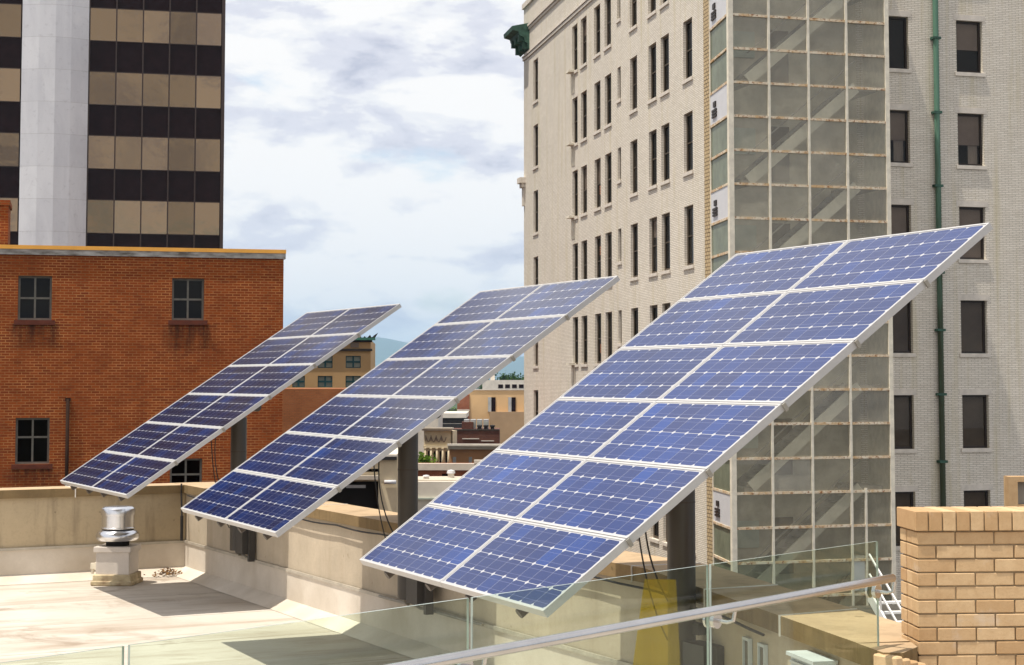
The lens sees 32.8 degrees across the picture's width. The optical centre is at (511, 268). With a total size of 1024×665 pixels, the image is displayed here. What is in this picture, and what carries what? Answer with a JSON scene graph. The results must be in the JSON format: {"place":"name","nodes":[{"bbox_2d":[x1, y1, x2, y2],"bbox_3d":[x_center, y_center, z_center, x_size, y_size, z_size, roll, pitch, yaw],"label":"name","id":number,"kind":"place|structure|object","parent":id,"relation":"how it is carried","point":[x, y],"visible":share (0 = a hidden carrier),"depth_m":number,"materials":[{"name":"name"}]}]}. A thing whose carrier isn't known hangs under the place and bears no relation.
{"place":"outdoors","nodes":[
{"label":"outdoors","id":0,"kind":"place"},
{"bbox_2d":[0,0,225,248],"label":"office tower","id":1,"kind":"structure","parent":0,"point":[111,123],"depth_m":94.36,"materials":[{"name":"brown metal"}]},
{"bbox_2d":[0,197,17,231],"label":"wall panel","id":2,"kind":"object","parent":1,"relation":"in","point":[14,201],"depth_m":92.89,"materials":[{"name":"brown glass"}]},
{"bbox_2d":[0,132,18,166],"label":"window","id":3,"kind":"structure","parent":1,"relation":"in","point":[9,141],"depth_m":93.05,"materials":[{"name":"brown glass"}]},
{"bbox_2d":[0,67,19,101],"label":"window","id":4,"kind":"structure","parent":1,"relation":"in","point":[9,77],"depth_m":93.26,"materials":[{"name":"brown glass"}]},
{"bbox_2d":[0,3,20,37],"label":"window","id":5,"kind":"structure","parent":1,"relation":"in","point":[10,13],"depth_m":93.49,"materials":[{"name":"brown glass"}]},
{"bbox_2d":[87,199,112,233],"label":"wall panel","id":6,"kind":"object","parent":1,"relation":"in","point":[100,212],"depth_m":93.90,"materials":[{"name":"brown glass"}]},
{"bbox_2d":[88,135,113,169],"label":"wall panel","id":7,"kind":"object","parent":1,"relation":"in","point":[101,147],"depth_m":94.13,"materials":[{"name":"brown glass"}]},
{"bbox_2d":[89,71,114,105],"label":"wall panel","id":8,"kind":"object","parent":1,"relation":"in","point":[102,83],"depth_m":94.36,"materials":[{"name":"beige glass"}]},
{"bbox_2d":[90,7,115,41],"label":"wall panel","id":9,"kind":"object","parent":1,"relation":"in","point":[103,20],"depth_m":94.56,"materials":[{"name":"beige glass"}]},
{"bbox_2d":[114,200,139,233],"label":"wall panel","id":10,"kind":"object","parent":1,"relation":"in","point":[127,212],"depth_m":94.22,"materials":[{"name":"beige glass"}]},
{"bbox_2d":[115,136,140,169],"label":"wall panel","id":11,"kind":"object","parent":1,"relation":"in","point":[128,148],"depth_m":94.45,"materials":[{"name":"beige glass"}]},
{"bbox_2d":[116,72,141,106],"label":"wall panel","id":12,"kind":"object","parent":1,"relation":"in","point":[129,84],"depth_m":94.66,"materials":[{"name":"beige glass"}]},
{"bbox_2d":[117,8,142,42],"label":"wall panel","id":13,"kind":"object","parent":1,"relation":"in","point":[129,21],"depth_m":94.89,"materials":[{"name":"beige glass"}]},
{"bbox_2d":[141,200,166,234],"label":"wall panel","id":14,"kind":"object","parent":1,"relation":"in","point":[154,213],"depth_m":94.54,"materials":[{"name":"beige glass"}]},
{"bbox_2d":[142,137,167,170],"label":"wall panel","id":15,"kind":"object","parent":1,"relation":"in","point":[154,149],"depth_m":94.77,"materials":[{"name":"beige glass"}]},
{"bbox_2d":[143,73,168,106],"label":"window","id":16,"kind":"structure","parent":1,"relation":"in","point":[155,85],"depth_m":94.98,"materials":[{"name":"beige glass"}]},
{"bbox_2d":[144,10,168,43],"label":"window","id":17,"kind":"structure","parent":1,"relation":"in","point":[156,22],"depth_m":95.21,"materials":[{"name":"beige glass"}]},
{"bbox_2d":[168,201,193,234],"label":"window","id":18,"kind":"structure","parent":1,"relation":"in","point":[180,213],"depth_m":94.86,"materials":[{"name":"beige glass"}]},
{"bbox_2d":[169,137,194,171],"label":"wall panel","id":19,"kind":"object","parent":1,"relation":"in","point":[181,150],"depth_m":95.07,"materials":[{"name":"beige glass"}]},
{"bbox_2d":[170,74,194,107],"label":"window","id":20,"kind":"structure","parent":1,"relation":"in","point":[182,87],"depth_m":95.31,"materials":[{"name":"brown glass"}]},
{"bbox_2d":[170,11,195,44],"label":"window","id":21,"kind":"structure","parent":1,"relation":"in","point":[183,24],"depth_m":95.54,"materials":[{"name":"brown glass"}]},
{"bbox_2d":[195,202,218,235],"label":"window","id":22,"kind":"structure","parent":1,"relation":"in","point":[206,213],"depth_m":95.17,"materials":[{"name":"brown glass"}]},
{"bbox_2d":[196,138,219,171],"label":"window","id":23,"kind":"structure","parent":1,"relation":"in","point":[207,150],"depth_m":95.40,"materials":[{"name":"brown glass"}]},
{"bbox_2d":[196,75,220,108],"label":"window","id":24,"kind":"structure","parent":1,"relation":"in","point":[208,95],"depth_m":95.63,"materials":[{"name":"brown glass"}]},
{"bbox_2d":[197,12,220,45],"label":"window","id":25,"kind":"structure","parent":1,"relation":"in","point":[208,24],"depth_m":95.84,"materials":[{"name":"brown glass"}]},
{"bbox_2d":[282,388,345,433],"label":"brick building","id":26,"kind":"structure","parent":0,"point":[299,405],"depth_m":76.68,"materials":[{"name":"brick"}]},
{"bbox_2d":[287,333,377,387],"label":"tan office block","id":27,"kind":"structure","parent":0,"point":[352,362],"depth_m":139.68,"materials":[{"name":"paint"}]},
{"bbox_2d":[318,376,331,386],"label":"window","id":28,"kind":"structure","parent":27,"relation":"in","point":[323,381],"depth_m":139.62,"materials":[{"name":"grey glass"}]},
{"bbox_2d":[346,356,360,367],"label":"window","id":29,"kind":"structure","parent":27,"relation":"in","point":[351,361],"depth_m":139.82,"materials":[{"name":"grey glass"}]},
{"bbox_2d":[223,0,525,356],"label":"sky","id":30,"kind":"structure","parent":0,"point":[378,145],"materials":[{"name":"white"}]},
{"bbox_2d":[418,414,442,456],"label":"white block","id":31,"kind":"structure","parent":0,"point":[437,422],"depth_m":159.37,"materials":[{"name":"paint"}]},
{"bbox_2d":[422,427,456,462],"bbox_3d":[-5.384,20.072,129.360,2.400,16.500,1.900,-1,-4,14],"label":"ornate cream building","id":32,"kind":"structure","parent":0,"point":[437,440],"depth_m":129.15,"materials":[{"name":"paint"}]},
{"bbox_2d":[418,476,461,510],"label":"cream building","id":33,"kind":"structure","parent":0,"point":[431,488],"depth_m":69.58,"materials":[{"name":"white paint"}]},
{"bbox_2d":[361,337,523,379],"bbox_3d":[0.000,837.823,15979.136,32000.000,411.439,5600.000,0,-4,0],"label":"hills","id":34,"kind":"structure","parent":0,"point":[385,348],"depth_m":14308.02,"materials":[{"name":"blue"}]},
{"bbox_2d":[418,460,480,475],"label":"brick building","id":35,"kind":"structure","parent":0,"point":[440,469],"depth_m":89.46,"materials":[{"name":"white paint"}]},
{"bbox_2d":[443,411,468,427],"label":"parking garage","id":36,"kind":"structure","parent":0,"point":[454,419],"depth_m":213.31,"materials":[{"name":"white paint"}]},
{"bbox_2d":[447,444,500,462],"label":"salmon building","id":37,"kind":"structure","parent":0,"point":[464,453],"depth_m":119.22,"materials":[{"name":"paint"}]},
{"bbox_2d":[452,422,499,443],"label":"brown brick building","id":38,"kind":"structure","parent":0,"point":[467,433],"depth_m":164.32,"materials":[{"name":"brown brick"}]},
{"bbox_2d":[457,389,523,443],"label":"peach building","id":39,"kind":"structure","parent":0,"point":[502,410],"depth_m":229.24,"materials":[{"name":"paint"}]},
{"bbox_2d":[482,375,523,388],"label":"white building","id":40,"kind":"structure","parent":0,"point":[492,383],"depth_m":329.27,"materials":[{"name":"paint"}]},
{"bbox_2d":[504,0,1023,604],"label":"beige brick building","id":41,"kind":"structure","parent":0,"point":[614,180],"depth_m":69.31,"materials":[{"name":"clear brick"}]},
{"bbox_2d":[571,26,577,75],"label":"window","id":42,"kind":"structure","parent":41,"relation":"in","point":[575,28],"depth_m":88.62,"materials":[{"name":"black glass"}]},
{"bbox_2d":[571,97,577,147],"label":"window","id":43,"kind":"structure","parent":41,"relation":"in","point":[575,100],"depth_m":88.28,"materials":[{"name":"black glass"}]},
{"bbox_2d":[571,170,577,220],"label":"window","id":44,"kind":"structure","parent":41,"relation":"in","point":[576,172],"depth_m":88.04,"materials":[{"name":"black glass"}]},
{"bbox_2d":[572,317,578,366],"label":"window","id":45,"kind":"structure","parent":41,"relation":"in","point":[576,319],"depth_m":87.61,"materials":[{"name":"black glass"}]},
{"bbox_2d":[579,17,586,69],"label":"window","id":46,"kind":"structure","parent":41,"relation":"in","point":[585,20],"depth_m":86.76,"materials":[{"name":"black glass"}]},
{"bbox_2d":[579,91,586,143],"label":"window","id":47,"kind":"structure","parent":41,"relation":"in","point":[584,94],"depth_m":86.40,"materials":[{"name":"black glass"}]},
{"bbox_2d":[580,166,586,217],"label":"window","id":48,"kind":"structure","parent":41,"relation":"in","point":[584,168],"depth_m":86.27,"materials":[{"name":"black glass"}]},
{"bbox_2d":[580,316,587,366],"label":"window","id":49,"kind":"structure","parent":41,"relation":"in","point":[585,364],"depth_m":85.72,"materials":[{"name":"black glass"}]},
{"bbox_2d":[593,6,600,59],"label":"window","id":50,"kind":"structure","parent":41,"relation":"in","point":[598,53],"depth_m":83.96,"materials":[{"name":"black glass"}]},
{"bbox_2d":[593,159,600,211],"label":"window","id":51,"kind":"structure","parent":41,"relation":"in","point":[598,208],"depth_m":83.55,"materials":[{"name":"black glass"}]},
{"bbox_2d":[593,314,600,366],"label":"window","id":52,"kind":"structure","parent":41,"relation":"in","point":[598,315],"depth_m":83.03,"materials":[{"name":"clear glass"}]},
{"bbox_2d":[597,236,600,277],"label":"window","id":53,"kind":"structure","parent":41,"relation":"in","point":[598,238],"depth_m":83.23,"materials":[{"name":"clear glass"}]},
{"bbox_2d":[603,75,611,129],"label":"window","id":54,"kind":"structure","parent":41,"relation":"in","point":[609,124],"depth_m":81.70,"materials":[{"name":"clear glass"}]},
{"bbox_2d":[603,153,611,207],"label":"window","id":55,"kind":"structure","parent":41,"relation":"in","point":[609,173],"depth_m":81.48,"materials":[{"name":"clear glass"}]},
{"bbox_2d":[628,57,637,115],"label":"window","id":56,"kind":"structure","parent":41,"relation":"in","point":[634,110],"depth_m":77.37,"materials":[{"name":"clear glass"}]},
{"bbox_2d":[629,140,637,197],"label":"window","id":57,"kind":"structure","parent":41,"relation":"in","point":[634,194],"depth_m":77.11,"materials":[{"name":"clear glass"}]},
{"bbox_2d":[629,224,638,281],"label":"window","id":58,"kind":"structure","parent":41,"relation":"in","point":[635,227],"depth_m":76.77,"materials":[{"name":"black glass"}]},
{"bbox_2d":[647,44,656,104],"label":"window","id":59,"kind":"structure","parent":41,"relation":"in","point":[653,48],"depth_m":74.26,"materials":[{"name":"black glass"}]},
{"bbox_2d":[647,130,656,190],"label":"window","id":60,"kind":"structure","parent":41,"relation":"in","point":[654,134],"depth_m":73.99,"materials":[{"name":"black glass"}]},
{"bbox_2d":[648,217,657,277],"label":"window","id":61,"kind":"structure","parent":41,"relation":"in","point":[654,221],"depth_m":73.90,"materials":[{"name":"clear glass"}]},
{"bbox_2d":[659,35,669,97],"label":"window","id":62,"kind":"structure","parent":41,"relation":"in","point":[665,40],"depth_m":72.37,"materials":[{"name":"black glass"}]},
{"bbox_2d":[660,124,669,185],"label":"window","id":63,"kind":"structure","parent":41,"relation":"in","point":[666,128],"depth_m":72.10,"materials":[{"name":"black glass"}]},
{"bbox_2d":[660,213,670,274],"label":"window","id":64,"kind":"structure","parent":41,"relation":"in","point":[667,216],"depth_m":71.91,"materials":[{"name":"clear glass"}]},
{"bbox_2d":[681,19,692,84],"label":"window","id":65,"kind":"structure","parent":41,"relation":"in","point":[689,77],"depth_m":69.20,"materials":[{"name":"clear glass"}]},
{"bbox_2d":[682,112,693,176],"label":"window","id":66,"kind":"structure","parent":41,"relation":"in","point":[689,117],"depth_m":68.91,"materials":[{"name":"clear glass"}]},
{"bbox_2d":[683,205,693,269],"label":"window","id":67,"kind":"structure","parent":41,"relation":"in","point":[689,265],"depth_m":68.91,"materials":[{"name":"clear glass"}]},
{"bbox_2d":[888,10,911,72],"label":"window","id":68,"kind":"structure","parent":41,"relation":"in","point":[901,13],"depth_m":68.45,"materials":[{"name":"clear glass"}]},
{"bbox_2d":[890,103,912,166],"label":"window","id":69,"kind":"structure","parent":41,"relation":"in","point":[898,119],"depth_m":68.29,"materials":[{"name":"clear glass"}]},
{"bbox_2d":[891,198,913,233],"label":"window","id":70,"kind":"structure","parent":41,"relation":"in","point":[900,211],"depth_m":68.06,"materials":[{"name":"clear glass"}]},
{"bbox_2d":[893,297,915,356],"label":"window","id":71,"kind":"structure","parent":41,"relation":"in","point":[902,319],"depth_m":67.81,"materials":[{"name":"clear glass"}]},
{"bbox_2d":[894,389,916,452],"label":"window","id":72,"kind":"structure","parent":41,"relation":"in","point":[902,397],"depth_m":67.57,"materials":[{"name":"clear glass"}]},
{"bbox_2d":[895,485,917,550],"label":"window","id":73,"kind":"structure","parent":41,"relation":"in","point":[903,494],"depth_m":67.30,"materials":[{"name":"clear glass"}]},
{"bbox_2d":[953,14,985,76],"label":"window","id":74,"kind":"structure","parent":41,"relation":"in","point":[967,33],"depth_m":69.37,"materials":[{"name":"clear glass"}]},
{"bbox_2d":[955,107,986,169],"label":"window","id":75,"kind":"structure","parent":41,"relation":"in","point":[969,125],"depth_m":69.17,"materials":[{"name":"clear glass"}]},
{"bbox_2d":[956,200,988,263],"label":"window","id":76,"kind":"structure","parent":41,"relation":"in","point":[969,214],"depth_m":68.90,"materials":[{"name":"glass"}]},
{"bbox_2d":[958,294,990,356],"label":"window","id":77,"kind":"structure","parent":41,"relation":"in","point":[972,312],"depth_m":68.66,"materials":[{"name":"grey glass"}]},
{"bbox_2d":[959,389,991,451],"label":"window","id":78,"kind":"structure","parent":41,"relation":"in","point":[974,412],"depth_m":68.41,"materials":[{"name":"black glass"}]},
{"bbox_2d":[961,484,992,506],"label":"window","id":79,"kind":"structure","parent":41,"relation":"in","point":[978,495],"depth_m":68.20,"materials":[{"name":"grey glass"}]},
{"bbox_2d":[847,604,902,620],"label":"flat roof building","id":80,"kind":"structure","parent":0,"point":[869,609],"depth_m":57.81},
{"bbox_2d":[868,554,903,622],"bbox_3d":[8.783,7.556,39.031,0.930,2.192,1.633,1,-4,-17],"label":"steel stair","id":81,"kind":"object","parent":80,"relation":"on","point":[872,601],"visible":0.2,"depth_m":39.22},
{"label":"ground","id":82,"kind":"structure","parent":0,"visible":0},
{"bbox_2d":[0,483,185,584],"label":"parapet wall","id":83,"kind":"structure","parent":82,"relation":"on","point":[48,534],"depth_m":21.67,"materials":[{"name":"concrete"}]},
{"bbox_2d":[0,200,285,487],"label":"red brick building","id":84,"kind":"structure","parent":82,"relation":"on","point":[102,348],"depth_m":46.89,"materials":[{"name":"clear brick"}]},
{"bbox_2d":[11,418,51,468],"bbox_3d":[-12.747,4.646,46.259,1.050,1.350,0.250,1,-4,-14],"label":"window","id":85,"kind":"structure","parent":84,"relation":"in","point":[32,434],"depth_m":46.33,"materials":[{"name":"black glass"}]},
{"bbox_2d":[14,276,54,324],"bbox_3d":[-12.747,0.853,46.502,1.050,1.310,0.250,1,-4,-14],"label":"window","id":86,"kind":"structure","parent":84,"relation":"in","point":[34,292],"depth_m":46.57,"materials":[{"name":"black glass"}]},
{"bbox_2d":[170,458,201,482],"bbox_3d":[-8.842,5.731,47.165,1.040,1.160,0.250,1,-4,-14],"label":"window","id":87,"kind":"structure","parent":84,"relation":"in","point":[188,470],"depth_m":47.28,"materials":[{"name":"black glass"}]},
{"bbox_2d":[168,278,206,324],"bbox_3d":[-8.842,0.906,47.475,1.040,1.270,0.250,1,-4,-14],"label":"window","id":88,"kind":"structure","parent":84,"relation":"in","point":[187,294],"depth_m":47.55,"materials":[{"name":"black glass"}]},
{"bbox_2d":[327,448,397,512],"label":"tan loading building","id":89,"kind":"structure","parent":82,"relation":"on","point":[360,491],"depth_m":58.69,"materials":[{"name":"beige paint"}]},
{"bbox_2d":[175,482,917,664],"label":"parapet wall","id":90,"kind":"structure","parent":82,"relation":"on","point":[303,570],"depth_m":14.78,"materials":[{"name":"concrete"}]},
{"bbox_2d":[60,304,401,561],"bbox_3d":[-3.324,1.901,20.250,3.145,2.938,2.956,2,-4,-28],"label":"solar array","id":91,"kind":"object","parent":90,"relation":"on","point":[233,395],"visible":0.91,"depth_m":20.07,"materials":[{"name":"glass"}]},
{"bbox_2d":[181,276,619,626],"bbox_3d":[-1.086,1.592,15.758,3.114,2.980,2.956,2,-4,-25],"label":"solar array","id":92,"kind":"object","parent":90,"relation":"on","point":[400,399],"visible":0.94,"depth_m":15.56,"materials":[{"name":"glass"}]},
{"bbox_2d":[187,495,764,635],"bbox_3d":[-1.117,2.520,16.267,0.491,0.034,13.289,2,-4,-25],"label":"cap","id":93,"kind":"object","parent":90,"relation":"attached to","point":[723,616],"visible":0.28,"depth_m":12.65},
{"bbox_2d":[359,222,992,664],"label":"solar array","id":94,"kind":"object","parent":90,"relation":"on","point":[587,478],"visible":1,"depth_m":11.04,"materials":[{"name":"glass"}]},
{"bbox_2d":[742,636,751,664],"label":"window","id":95,"kind":"structure","parent":90,"relation":"attached to","point":[746,650],"depth_m":10.50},
{"bbox_2d":[757,642,767,664],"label":"window","id":96,"kind":"structure","parent":90,"relation":"attached to","point":[762,653],"depth_m":10.26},
{"bbox_2d":[786,650,837,664],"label":"louver box","id":97,"kind":"object","parent":90,"relation":"attached to","point":[804,657],"visible":1,"depth_m":9.34,"materials":[{"name":"grey metal"}]},
{"bbox_2d":[873,653,925,664],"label":"brick corbel","id":98,"kind":"object","parent":90,"relation":"attached to","point":[880,659],"visible":1,"depth_m":8.56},
{"bbox_2d":[709,0,896,605],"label":"glass stair tower","id":99,"kind":"structure","parent":82,"relation":"on","point":[785,92],"depth_m":65.41,"materials":[{"name":"glass"}]},
{"bbox_2d":[733,31,754,57],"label":"inner window","id":100,"kind":"structure","parent":99,"relation":"in","point":[740,38],"depth_m":66.24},
{"bbox_2d":[734,127,755,154],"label":"inner window","id":101,"kind":"structure","parent":99,"relation":"in","point":[744,138],"depth_m":66.00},
{"bbox_2d":[735,225,756,250],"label":"inner window","id":102,"kind":"structure","parent":99,"relation":"in","point":[745,235],"depth_m":65.77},
{"bbox_2d":[737,520,758,547],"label":"inner window","id":103,"kind":"structure","parent":99,"relation":"in","point":[745,538],"depth_m":65.06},
{"bbox_2d":[770,30,788,82],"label":"inner door","id":104,"kind":"structure","parent":99,"relation":"in","point":[779,72],"depth_m":66.62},
{"bbox_2d":[771,126,789,181],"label":"inner door","id":105,"kind":"structure","parent":99,"relation":"in","point":[780,172],"depth_m":66.37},
{"bbox_2d":[772,223,789,245],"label":"inner door","id":106,"kind":"structure","parent":99,"relation":"in","point":[785,228],"depth_m":66.16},
{"bbox_2d":[774,419,792,474],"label":"inner door","id":107,"kind":"structure","parent":99,"relation":"in","point":[787,468],"depth_m":65.68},
{"bbox_2d":[775,517,793,573],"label":"inner door","id":108,"kind":"structure","parent":99,"relation":"in","point":[779,521],"depth_m":65.44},
{"bbox_2d":[854,555,864,589],"bbox_3d":[12.596,11.040,63.151,0.470,1.250,0.025,1,-4,-16],"label":"door panel","id":109,"kind":"structure","parent":99,"relation":"in","point":[859,566],"depth_m":63.15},
{"bbox_3d":[-2.500,11.920,8.254,23.000,17.265,26.000,0,-4,0],"label":"brick building","id":110,"kind":"object","parent":82,"relation":"on","visible":0},
{"bbox_2d":[0,576,412,664],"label":"roof","id":111,"kind":"structure","parent":110,"relation":"on","point":[42,620],"depth_m":17.28,"materials":[{"name":"concrete"}]},
{"bbox_2d":[90,505,142,585],"bbox_3d":[-4.850,3.377,21.280,0.589,0.944,0.528,0,-4,4],"label":"roof exhaust fan","id":112,"kind":"object","parent":111,"relation":"on","point":[117,559],"visible":1,"depth_m":21.08,"materials":[{"name":"paint"}]},
{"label":"deck","id":113,"kind":"structure","parent":111,"relation":"on","visible":0},
{"bbox_2d":[0,541,896,664],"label":"glass railing","id":114,"kind":"object","parent":113,"relation":"on","point":[710,614],"visible":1,"depth_m":7.13,"materials":[{"name":"silver metal"}]},
{"bbox_2d":[897,506,1023,664],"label":"brick pier","id":115,"kind":"structure","parent":113,"relation":"on","point":[962,585],"depth_m":8.84,"materials":[{"name":"brick"}]},
{"bbox_2d":[1004,476,1023,506],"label":"brick opening","id":116,"kind":"object","parent":115,"relation":"on","point":[1013,490],"visible":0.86,"depth_m":11.83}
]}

